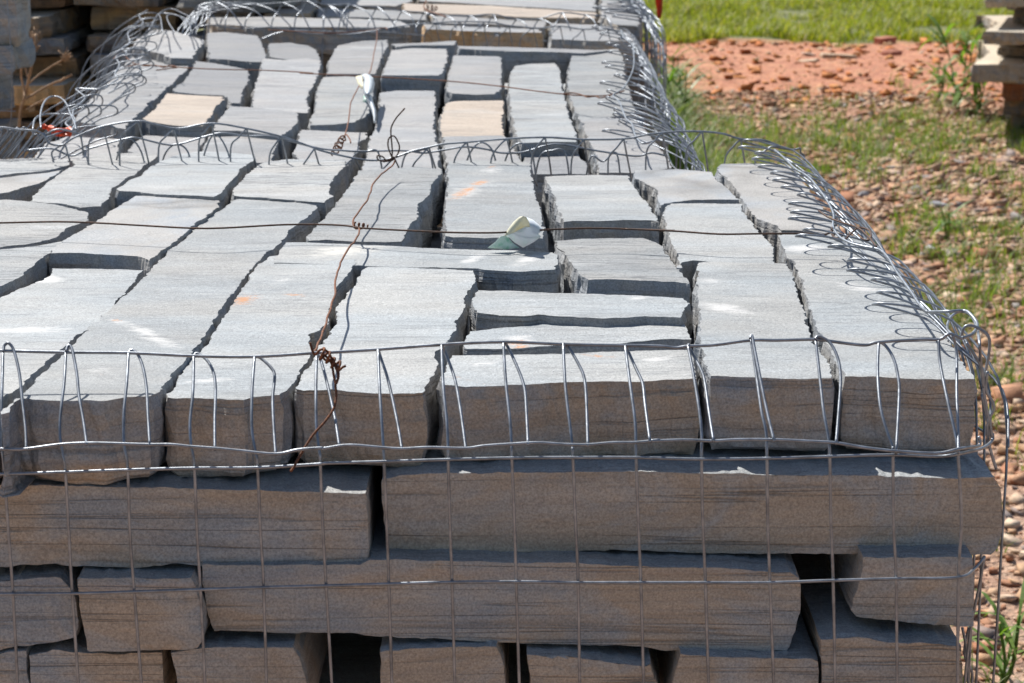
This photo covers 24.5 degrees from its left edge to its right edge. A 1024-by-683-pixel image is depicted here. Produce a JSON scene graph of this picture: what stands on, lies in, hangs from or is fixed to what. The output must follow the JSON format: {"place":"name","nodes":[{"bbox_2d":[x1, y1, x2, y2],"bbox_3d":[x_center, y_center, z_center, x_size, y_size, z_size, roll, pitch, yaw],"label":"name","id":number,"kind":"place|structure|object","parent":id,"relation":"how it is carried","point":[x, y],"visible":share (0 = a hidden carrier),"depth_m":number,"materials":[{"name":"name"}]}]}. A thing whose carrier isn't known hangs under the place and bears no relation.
{"place":"outdoors","nodes":[
{"label":"outdoors","id":0,"kind":"place"},
{"bbox_2d":[0,0,30,46],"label":"stone block","id":1,"kind":"object","parent":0,"point":[20,17],"depth_m":4.25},
{"bbox_2d":[17,115,69,148],"bbox_3d":[-1.174,-0.559,5.921,0.153,0.068,0.751,0,12,0],"label":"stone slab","id":2,"kind":"object","parent":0,"point":[26,122],"depth_m":5.61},
{"bbox_2d":[0,104,55,118],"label":"stone slab","id":3,"kind":"object","parent":2,"relation":"on","point":[33,111],"depth_m":5.61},
{"bbox_2d":[11,72,99,104],"bbox_3d":[-1.128,-0.651,5.894,0.219,0.055,0.721,0,12,0],"label":"stone slab","id":4,"kind":"object","parent":3,"relation":"on","point":[62,89],"depth_m":5.58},
{"bbox_2d":[11,44,91,77],"bbox_3d":[-1.173,-0.742,6.058,0.298,0.070,0.725,0,12,0],"label":"stone slab","id":5,"kind":"object","parent":4,"relation":"on","point":[80,54],"depth_m":5.74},
{"bbox_2d":[36,22,97,54],"bbox_3d":[-1.160,-0.765,5.932,0.204,0.053,0.762,0,12,0],"label":"stone slab","id":6,"kind":"object","parent":5,"relation":"on","point":[71,39],"depth_m":5.65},
{"bbox_2d":[29,5,92,41],"bbox_3d":[-1.170,-0.822,5.943,0.230,0.072,0.750,0,12,0],"label":"stone slab","id":7,"kind":"object","parent":6,"relation":"on","point":[50,22],"depth_m":5.75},
{"bbox_2d":[175,633,381,682],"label":"stone block","id":8,"kind":"object","parent":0,"point":[356,657],"depth_m":2.02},
{"bbox_2d":[0,645,33,682],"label":"stone block","id":9,"kind":"object","parent":8,"relation":"on","point":[7,666],"depth_m":1.86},
{"bbox_2d":[0,564,83,649],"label":"stone block","id":10,"kind":"object","parent":9,"relation":"on","point":[40,619],"depth_m":1.85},
{"bbox_2d":[0,452,382,567],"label":"stone block","id":11,"kind":"object","parent":10,"relation":"on","point":[162,518],"depth_m":1.84,"materials":[{"name":"stone"}]},
{"bbox_2d":[0,268,143,477],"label":"stone block","id":12,"kind":"object","parent":11,"relation":"on","point":[58,309],"depth_m":2.15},
{"bbox_2d":[0,199,320,497],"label":"stone block","id":13,"kind":"object","parent":11,"relation":"on","point":[179,298],"depth_m":1.97,"materials":[{"name":"stone"}]},
{"bbox_2d":[165,256,356,476],"bbox_3d":[-0.213,0.008,2.146,0.110,0.073,0.621,0,12,2],"label":"stone block","id":14,"kind":"object","parent":11,"relation":"on","point":[279,308],"depth_m":1.94,"materials":[{"name":"stone"}]},
{"bbox_2d":[29,625,176,682],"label":"stone block","id":15,"kind":"object","parent":8,"relation":"on","point":[53,662],"depth_m":1.86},
{"bbox_2d":[77,563,209,651],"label":"stone block","id":16,"kind":"object","parent":15,"relation":"on","point":[169,621],"depth_m":1.84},
{"bbox_2d":[171,622,327,682],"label":"stone block","id":17,"kind":"object","parent":8,"relation":"on","point":[234,656],"depth_m":1.85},
{"bbox_2d":[266,54,330,76],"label":"stone block","id":18,"kind":"object","parent":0,"point":[326,58],"depth_m":5.43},
{"bbox_2d":[206,17,411,54],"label":"stone block","id":19,"kind":"object","parent":18,"relation":"on","point":[331,43],"depth_m":5.33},
{"bbox_2d":[421,24,542,47],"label":"stone block","id":20,"kind":"object","parent":18,"relation":"on","point":[494,33],"depth_m":5.21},
{"bbox_2d":[292,130,367,187],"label":"stone block","id":21,"kind":"object","parent":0,"point":[326,139],"depth_m":3.43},
{"bbox_2d":[316,8,429,42],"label":"stone block","id":22,"kind":"object","parent":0,"point":[405,18],"depth_m":5.63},
{"bbox_2d":[438,100,506,152],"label":"stone block","id":23,"kind":"object","parent":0,"point":[472,118],"depth_m":3.72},
{"bbox_2d":[440,135,520,174],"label":"stone block","id":24,"kind":"object","parent":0,"point":[476,155],"depth_m":3.35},
{"bbox_2d":[430,225,554,252],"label":"stone block","id":25,"kind":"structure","parent":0,"point":[436,241],"depth_m":2.90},
{"bbox_2d":[541,175,658,248],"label":"stone block","id":26,"kind":"object","parent":25,"relation":"on","point":[578,201],"depth_m":2.71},
{"bbox_2d":[508,643,660,682],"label":"stone block","id":27,"kind":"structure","parent":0,"point":[512,666],"depth_m":2.01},
{"bbox_2d":[380,636,508,682],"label":"stone block","id":28,"kind":"object","parent":27,"relation":"on","point":[419,660],"depth_m":1.85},
{"bbox_2d":[527,643,657,682],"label":"stone block","id":29,"kind":"object","parent":27,"relation":"on","point":[551,663],"depth_m":1.84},
{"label":"stone block","id":30,"kind":"object","parent":27,"relation":"on","visible":0},
{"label":"stone block","id":31,"kind":"object","parent":30,"relation":"on","visible":0},
{"bbox_2d":[691,329,693,351],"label":"stone block","id":32,"kind":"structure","parent":31,"relation":"on","point":[692,338],"depth_m":2.36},
{"bbox_2d":[554,238,691,305],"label":"stone block","id":33,"kind":"object","parent":32,"relation":"on","point":[627,266],"depth_m":2.37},
{"bbox_2d":[197,0,1023,682],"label":"ground","id":34,"kind":"structure","parent":0,"point":[881,68],"depth_m":12.93,"materials":[{"name":"red soil"}]},
{"bbox_2d":[0,120,1009,682],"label":"wire basket","id":35,"kind":"object","parent":34,"relation":"on","point":[934,314],"visible":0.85,"depth_m":1.82,"materials":[{"name":"metal"}]},
{"bbox_2d":[0,170,62,201],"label":"stone block","id":36,"kind":"object","parent":35,"relation":"in","point":[23,187],"depth_m":2.90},
{"bbox_2d":[0,158,69,177],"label":"stone block","id":37,"kind":"object","parent":35,"relation":"in","point":[17,167],"depth_m":3.08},
{"bbox_2d":[290,160,395,471],"bbox_3d":[-0.149,-0.069,2.341,0.040,0.085,1.174,0,12,0],"label":"tie wire","id":38,"kind":"object","parent":35,"relation":"attached to","point":[333,363],"visible":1,"depth_m":1.83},
{"bbox_2d":[0,210,876,246],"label":"tie wire","id":39,"kind":"object","parent":35,"relation":"in","point":[821,212],"visible":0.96,"depth_m":2.44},
{"bbox_2d":[488,216,542,248],"bbox_3d":[0.007,-0.112,2.431,0.063,0.038,0.030,-5,13,-22],"label":"paper label","id":40,"kind":"object","parent":39,"relation":"hanging from","point":[523,231],"visible":1,"depth_m":2.43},
{"bbox_2d":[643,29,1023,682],"bbox_3d":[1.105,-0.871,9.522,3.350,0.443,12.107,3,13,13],"label":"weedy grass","id":41,"kind":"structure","parent":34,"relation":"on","point":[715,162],"depth_m":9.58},
{"bbox_2d":[909,14,995,114],"bbox_3d":[2.185,-1.362,11.639,0.517,0.466,0.449,9,15,36],"label":"weed","id":42,"kind":"object","parent":34,"relation":"on","point":[957,98],"visible":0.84,"depth_m":11.65,"materials":[{"name":"green plant"}]},
{"bbox_2d":[950,579,1023,682],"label":"weed","id":43,"kind":"object","parent":34,"relation":"on","point":[1012,640],"visible":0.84,"depth_m":3.88,"materials":[{"name":"green plant"}]},
{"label":"stone block","id":44,"kind":"object","parent":34,"relation":"on","visible":0},
{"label":"stone block","id":45,"kind":"object","parent":44,"relation":"on","visible":0},
{"bbox_2d":[177,0,666,151],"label":"wire basket","id":46,"kind":"object","parent":45,"relation":"on","point":[645,17],"visible":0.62,"depth_m":5.32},
{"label":"stone block","id":47,"kind":"object","parent":45,"relation":"on","visible":0},
{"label":"stone block","id":48,"kind":"object","parent":47,"relation":"on","visible":0},
{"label":"stone block","id":49,"kind":"object","parent":48,"relation":"on","visible":0},
{"bbox_2d":[505,48,646,117],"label":"stone block","id":50,"kind":"object","parent":49,"relation":"on","point":[635,98],"depth_m":5.43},
{"bbox_2d":[401,3,598,25],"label":"stone block","id":51,"kind":"object","parent":50,"relation":"on","point":[511,12],"depth_m":5.68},
{"bbox_2d":[547,23,636,68],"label":"stone block","id":52,"kind":"object","parent":50,"relation":"on","point":[592,41],"depth_m":5.06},
{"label":"stone block","id":53,"kind":"object","parent":34,"relation":"on","visible":0},
{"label":"stone block","id":54,"kind":"object","parent":53,"relation":"on","visible":0},
{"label":"stone block","id":55,"kind":"object","parent":54,"relation":"on","visible":0},
{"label":"stone block","id":56,"kind":"object","parent":55,"relation":"on","visible":0},
{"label":"stone block","id":57,"kind":"object","parent":56,"relation":"on","visible":0},
{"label":"stone block","id":58,"kind":"object","parent":57,"relation":"on","visible":0},
{"bbox_2d":[416,0,598,24],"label":"stone block","id":59,"kind":"object","parent":58,"relation":"on","point":[579,5],"depth_m":6.02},
{"bbox_2d":[656,610,818,682],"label":"stone block","id":60,"kind":"object","parent":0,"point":[796,661],"depth_m":1.85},
{"bbox_2d":[202,472,800,650],"bbox_3d":[-0.008,0.170,2.016,0.471,0.079,0.343,0,12,0],"label":"stone block","id":61,"kind":"object","parent":60,"relation":"on","point":[674,616],"depth_m":1.85,"materials":[{"name":"stone"}]},
{"bbox_2d":[381,428,1001,554],"bbox_3d":[0.143,0.100,2.032,0.494,0.074,0.349,0,12,0],"label":"stone block","id":62,"kind":"object","parent":61,"relation":"on","point":[927,509],"depth_m":1.86,"materials":[{"name":"stone"}]},
{"bbox_2d":[294,267,477,466],"bbox_3d":[-0.107,0.013,2.118,0.126,0.070,0.511,1,12,4],"label":"stone block","id":63,"kind":"object","parent":62,"relation":"on","point":[378,307],"depth_m":1.96,"materials":[{"name":"stone"}]},
{"bbox_2d":[436,350,699,460],"bbox_3d":[0.048,0.052,1.939,0.226,0.066,0.119,-1,13,-6],"label":"stone block","id":64,"kind":"object","parent":62,"relation":"on","point":[666,375],"depth_m":1.89,"materials":[{"name":"stone"}]},
{"bbox_2d":[463,322,690,354],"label":"stone block","id":65,"kind":"object","parent":62,"relation":"on","point":[671,335],"depth_m":2.06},
{"bbox_2d":[469,290,692,337],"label":"stone block","id":66,"kind":"object","parent":62,"relation":"on","point":[488,310],"depth_m":2.15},
{"bbox_2d":[692,262,834,450],"bbox_3d":[0.217,0.004,2.145,0.110,0.066,0.530,1,12,3],"label":"stone block","id":67,"kind":"object","parent":62,"relation":"on","point":[732,301],"depth_m":1.95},
{"bbox_2d":[777,233,976,451],"bbox_3d":[0.328,-0.013,2.235,0.118,0.065,0.701,0,12,2],"label":"stone block","id":68,"kind":"object","parent":62,"relation":"on","point":[836,299],"depth_m":1.97,"materials":[{"name":"stone"}]},
{"bbox_2d":[642,0,1013,43],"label":"lawn","id":69,"kind":"structure","parent":0,"point":[911,15],"depth_m":16.65,"materials":[{"name":"green plant"}]},
{"bbox_2d":[643,38,1023,682],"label":"gravel","id":70,"kind":"structure","parent":0,"point":[1014,393],"depth_m":9.33,"materials":[{"name":"gravel"}]},
{"bbox_2d":[1002,100,1023,131],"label":"stone slab","id":71,"kind":"structure","parent":70,"relation":"on","point":[1015,118],"depth_m":10.87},
{"bbox_2d":[1002,83,1023,114],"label":"stone slab","id":72,"kind":"object","parent":71,"relation":"on","point":[1013,107],"depth_m":10.82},
{"bbox_2d":[1002,83,1023,100],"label":"stone slab","id":73,"kind":"object","parent":72,"relation":"on","point":[1012,91],"depth_m":10.73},
{"bbox_2d":[970,40,1023,83],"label":"stone slab","id":74,"kind":"object","parent":73,"relation":"on","point":[990,65],"depth_m":10.51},
{"bbox_2d":[997,45,1023,56],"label":"stone slab","id":75,"kind":"object","parent":74,"relation":"on","point":[1011,50],"depth_m":10.79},
{"bbox_2d":[974,15,1023,44],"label":"stone slab","id":76,"kind":"object","parent":75,"relation":"on","point":[1003,30],"depth_m":10.56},
{"bbox_2d":[791,553,962,682],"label":"stone block","id":77,"kind":"object","parent":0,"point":[865,650],"depth_m":1.84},
{"bbox_2d":[823,475,973,626],"bbox_3d":[0.315,0.164,1.997,0.100,0.060,0.304,0,12,0],"label":"stone block","id":78,"kind":"object","parent":77,"relation":"on","point":[932,602],"depth_m":1.85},
{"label":"stone block","id":79,"kind":"object","parent":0,"visible":0},
{"bbox_2d":[72,57,189,152],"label":"stone block","id":80,"kind":"object","parent":79,"relation":"on","point":[141,102],"depth_m":3.95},
{"bbox_2d":[132,29,205,70],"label":"stone block","id":81,"kind":"object","parent":80,"relation":"on","point":[175,48],"depth_m":4.76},
{"bbox_2d":[17,8,704,170],"bbox_3d":[-0.317,-0.345,4.229,1.195,0.367,2.207,0,12,0],"label":"wire basket","id":82,"kind":"object","parent":80,"relation":"on","point":[668,107],"visible":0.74,"depth_m":4.02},
{"bbox_2d":[204,32,267,91],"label":"stone block","id":83,"kind":"object","parent":79,"relation":"on","point":[243,51],"depth_m":4.74,"materials":[{"name":"stone"}]},
{"bbox_2d":[326,40,390,103],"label":"stone block","id":84,"kind":"object","parent":79,"relation":"on","point":[354,58],"depth_m":4.61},
{"bbox_2d":[380,48,449,107],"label":"stone block","id":85,"kind":"object","parent":79,"relation":"on","point":[423,63],"depth_m":4.28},
{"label":"stone block","id":86,"kind":"object","parent":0,"visible":0},
{"bbox_2d":[142,93,225,140],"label":"stone block","id":87,"kind":"object","parent":86,"relation":"on","point":[176,110],"depth_m":3.71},
{"bbox_2d":[172,61,251,109],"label":"stone block","id":88,"kind":"object","parent":86,"relation":"on","point":[232,87],"depth_m":4.19,"materials":[{"name":"stone"}]},
{"bbox_2d":[250,58,323,129],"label":"stone block","id":89,"kind":"object","parent":86,"relation":"on","point":[293,92],"depth_m":4.14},
{"bbox_2d":[308,76,376,140],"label":"stone block","id":90,"kind":"object","parent":86,"relation":"on","point":[333,97],"depth_m":3.86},
{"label":"stone block","id":91,"kind":"object","parent":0,"visible":0},
{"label":"stone block","id":92,"kind":"object","parent":91,"relation":"on","visible":0},
{"bbox_2d":[202,136,279,165],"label":"stone block","id":93,"kind":"object","parent":92,"relation":"on","point":[261,148],"depth_m":3.42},
{"bbox_2d":[211,106,301,159],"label":"stone block","id":94,"kind":"object","parent":92,"relation":"on","point":[283,123],"depth_m":3.62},
{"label":"stone block","id":95,"kind":"object","parent":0,"visible":0},
{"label":"stone block","id":96,"kind":"object","parent":95,"relation":"on","visible":0},
{"bbox_2d":[361,91,442,171],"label":"stone block","id":97,"kind":"object","parent":96,"relation":"on","point":[415,125],"depth_m":3.58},
{"bbox_2d":[523,154,587,214],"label":"stone block","id":98,"kind":"object","parent":96,"relation":"on","point":[559,165],"depth_m":3.23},
{"bbox_2d":[578,118,671,179],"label":"stone block","id":99,"kind":"object","parent":96,"relation":"on","point":[592,128],"depth_m":3.39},
{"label":"stone block","id":100,"kind":"object","parent":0,"visible":0},
{"bbox_2d":[437,115,645,141],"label":"stone block","id":101,"kind":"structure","parent":100,"relation":"on","point":[641,120],"depth_m":4.23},
{"bbox_2d":[565,49,635,137],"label":"stone block","id":102,"kind":"object","parent":101,"relation":"on","point":[586,74],"depth_m":4.14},
{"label":"stone block","id":103,"kind":"object","parent":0,"visible":0},
{"bbox_2d":[438,83,640,116],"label":"stone block","id":104,"kind":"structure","parent":103,"relation":"on","point":[440,110],"depth_m":4.46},
{"bbox_2d":[444,55,504,103],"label":"stone block","id":105,"kind":"object","parent":104,"relation":"on","point":[482,69],"depth_m":4.23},
{"bbox_2d":[456,46,609,83],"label":"stone block","id":106,"kind":"object","parent":104,"relation":"on","point":[512,57],"depth_m":4.66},
{"bbox_2d":[506,63,577,161],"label":"stone block","id":107,"kind":"object","parent":104,"relation":"on","point":[531,113],"depth_m":3.76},
{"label":"stone slab","id":108,"kind":"object","parent":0,"visible":0},
{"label":"stone slab","id":109,"kind":"object","parent":108,"relation":"on","visible":0},
{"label":"stone slab","id":110,"kind":"object","parent":109,"relation":"on","visible":0},
{"bbox_2d":[56,93,88,119],"bbox_3d":[-0.948,-0.623,5.972,0.316,0.044,0.770,0,12,0],"label":"stone slab","id":111,"kind":"object","parent":110,"relation":"on","point":[59,107],"depth_m":5.62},
{"bbox_2d":[88,77,109,98],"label":"stone slab","id":112,"kind":"object","parent":111,"relation":"on","point":[89,92],"depth_m":5.55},
{"bbox_2d":[90,52,131,76],"bbox_3d":[-0.947,-0.733,6.014,0.199,0.064,0.738,-1,12,-4],"label":"stone slab","id":113,"kind":"object","parent":112,"relation":"on","point":[94,59],"depth_m":5.66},
{"bbox_2d":[86,19,196,52],"bbox_3d":[-0.918,-0.789,6.036,0.253,0.045,0.738,0,12,0],"label":"stone slab","id":114,"kind":"object","parent":113,"relation":"on","point":[96,40],"depth_m":5.71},
{"bbox_2d":[91,0,191,30],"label":"stone slab","id":115,"kind":"object","parent":114,"relation":"on","point":[109,18],"depth_m":5.81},
{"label":"stone block","id":116,"kind":"object","parent":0,"visible":0},
{"bbox_2d":[306,167,444,247],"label":"stone block","id":117,"kind":"object","parent":116,"relation":"on","point":[408,198],"depth_m":2.74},
{"bbox_2d":[440,161,548,251],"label":"stone block","id":118,"kind":"object","parent":116,"relation":"on","point":[488,196],"depth_m":2.76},
{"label":"stone block","id":119,"kind":"object","parent":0,"visible":0},
{"bbox_2d":[274,242,560,292],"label":"stone block","id":120,"kind":"object","parent":119,"relation":"on","point":[508,270],"depth_m":2.39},
{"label":"stone block","id":121,"kind":"object","parent":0,"visible":0},
{"bbox_2d":[30,152,157,224],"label":"stone block","id":122,"kind":"object","parent":121,"relation":"on","point":[92,186],"depth_m":2.92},
{"bbox_2d":[115,151,256,208],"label":"stone block","id":123,"kind":"object","parent":121,"relation":"on","point":[209,176],"depth_m":2.91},
{"bbox_2d":[230,159,347,221],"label":"stone block","id":124,"kind":"object","parent":121,"relation":"on","point":[322,185],"depth_m":2.92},
{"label":"stone block","id":125,"kind":"object","parent":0,"visible":0},
{"bbox_2d":[0,241,61,297],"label":"stone block","id":126,"kind":"object","parent":125,"relation":"on","point":[23,267],"depth_m":2.38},
{"bbox_2d":[0,200,89,248],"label":"stone block","id":127,"kind":"object","parent":125,"relation":"on","point":[17,235],"depth_m":2.62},
{"bbox_2d":[49,196,221,276],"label":"stone block","id":128,"kind":"object","parent":125,"relation":"on","point":[102,246],"depth_m":2.53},
{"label":"stone block","id":129,"kind":"object","parent":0,"visible":0},
{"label":"stone block","id":130,"kind":"object","parent":129,"relation":"on","visible":0},
{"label":"stone block","id":131,"kind":"object","parent":130,"relation":"on","visible":0},
{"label":"stone block","id":132,"kind":"object","parent":131,"relation":"on","visible":0},
{"bbox_2d":[659,203,774,309],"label":"stone block","id":133,"kind":"object","parent":132,"relation":"on","point":[687,253],"depth_m":2.52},
{"bbox_2d":[714,163,840,262],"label":"stone block","id":134,"kind":"object","parent":132,"relation":"on","point":[760,195],"depth_m":2.78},
{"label":"stone block","id":135,"kind":"object","parent":129,"relation":"on","visible":0},
{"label":"stone block","id":136,"kind":"object","parent":135,"relation":"on","visible":0},
{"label":"stone block","id":137,"kind":"object","parent":136,"relation":"on","visible":0},
{"bbox_2d":[632,169,739,243],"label":"stone block","id":138,"kind":"object","parent":137,"relation":"on","point":[658,191],"depth_m":2.89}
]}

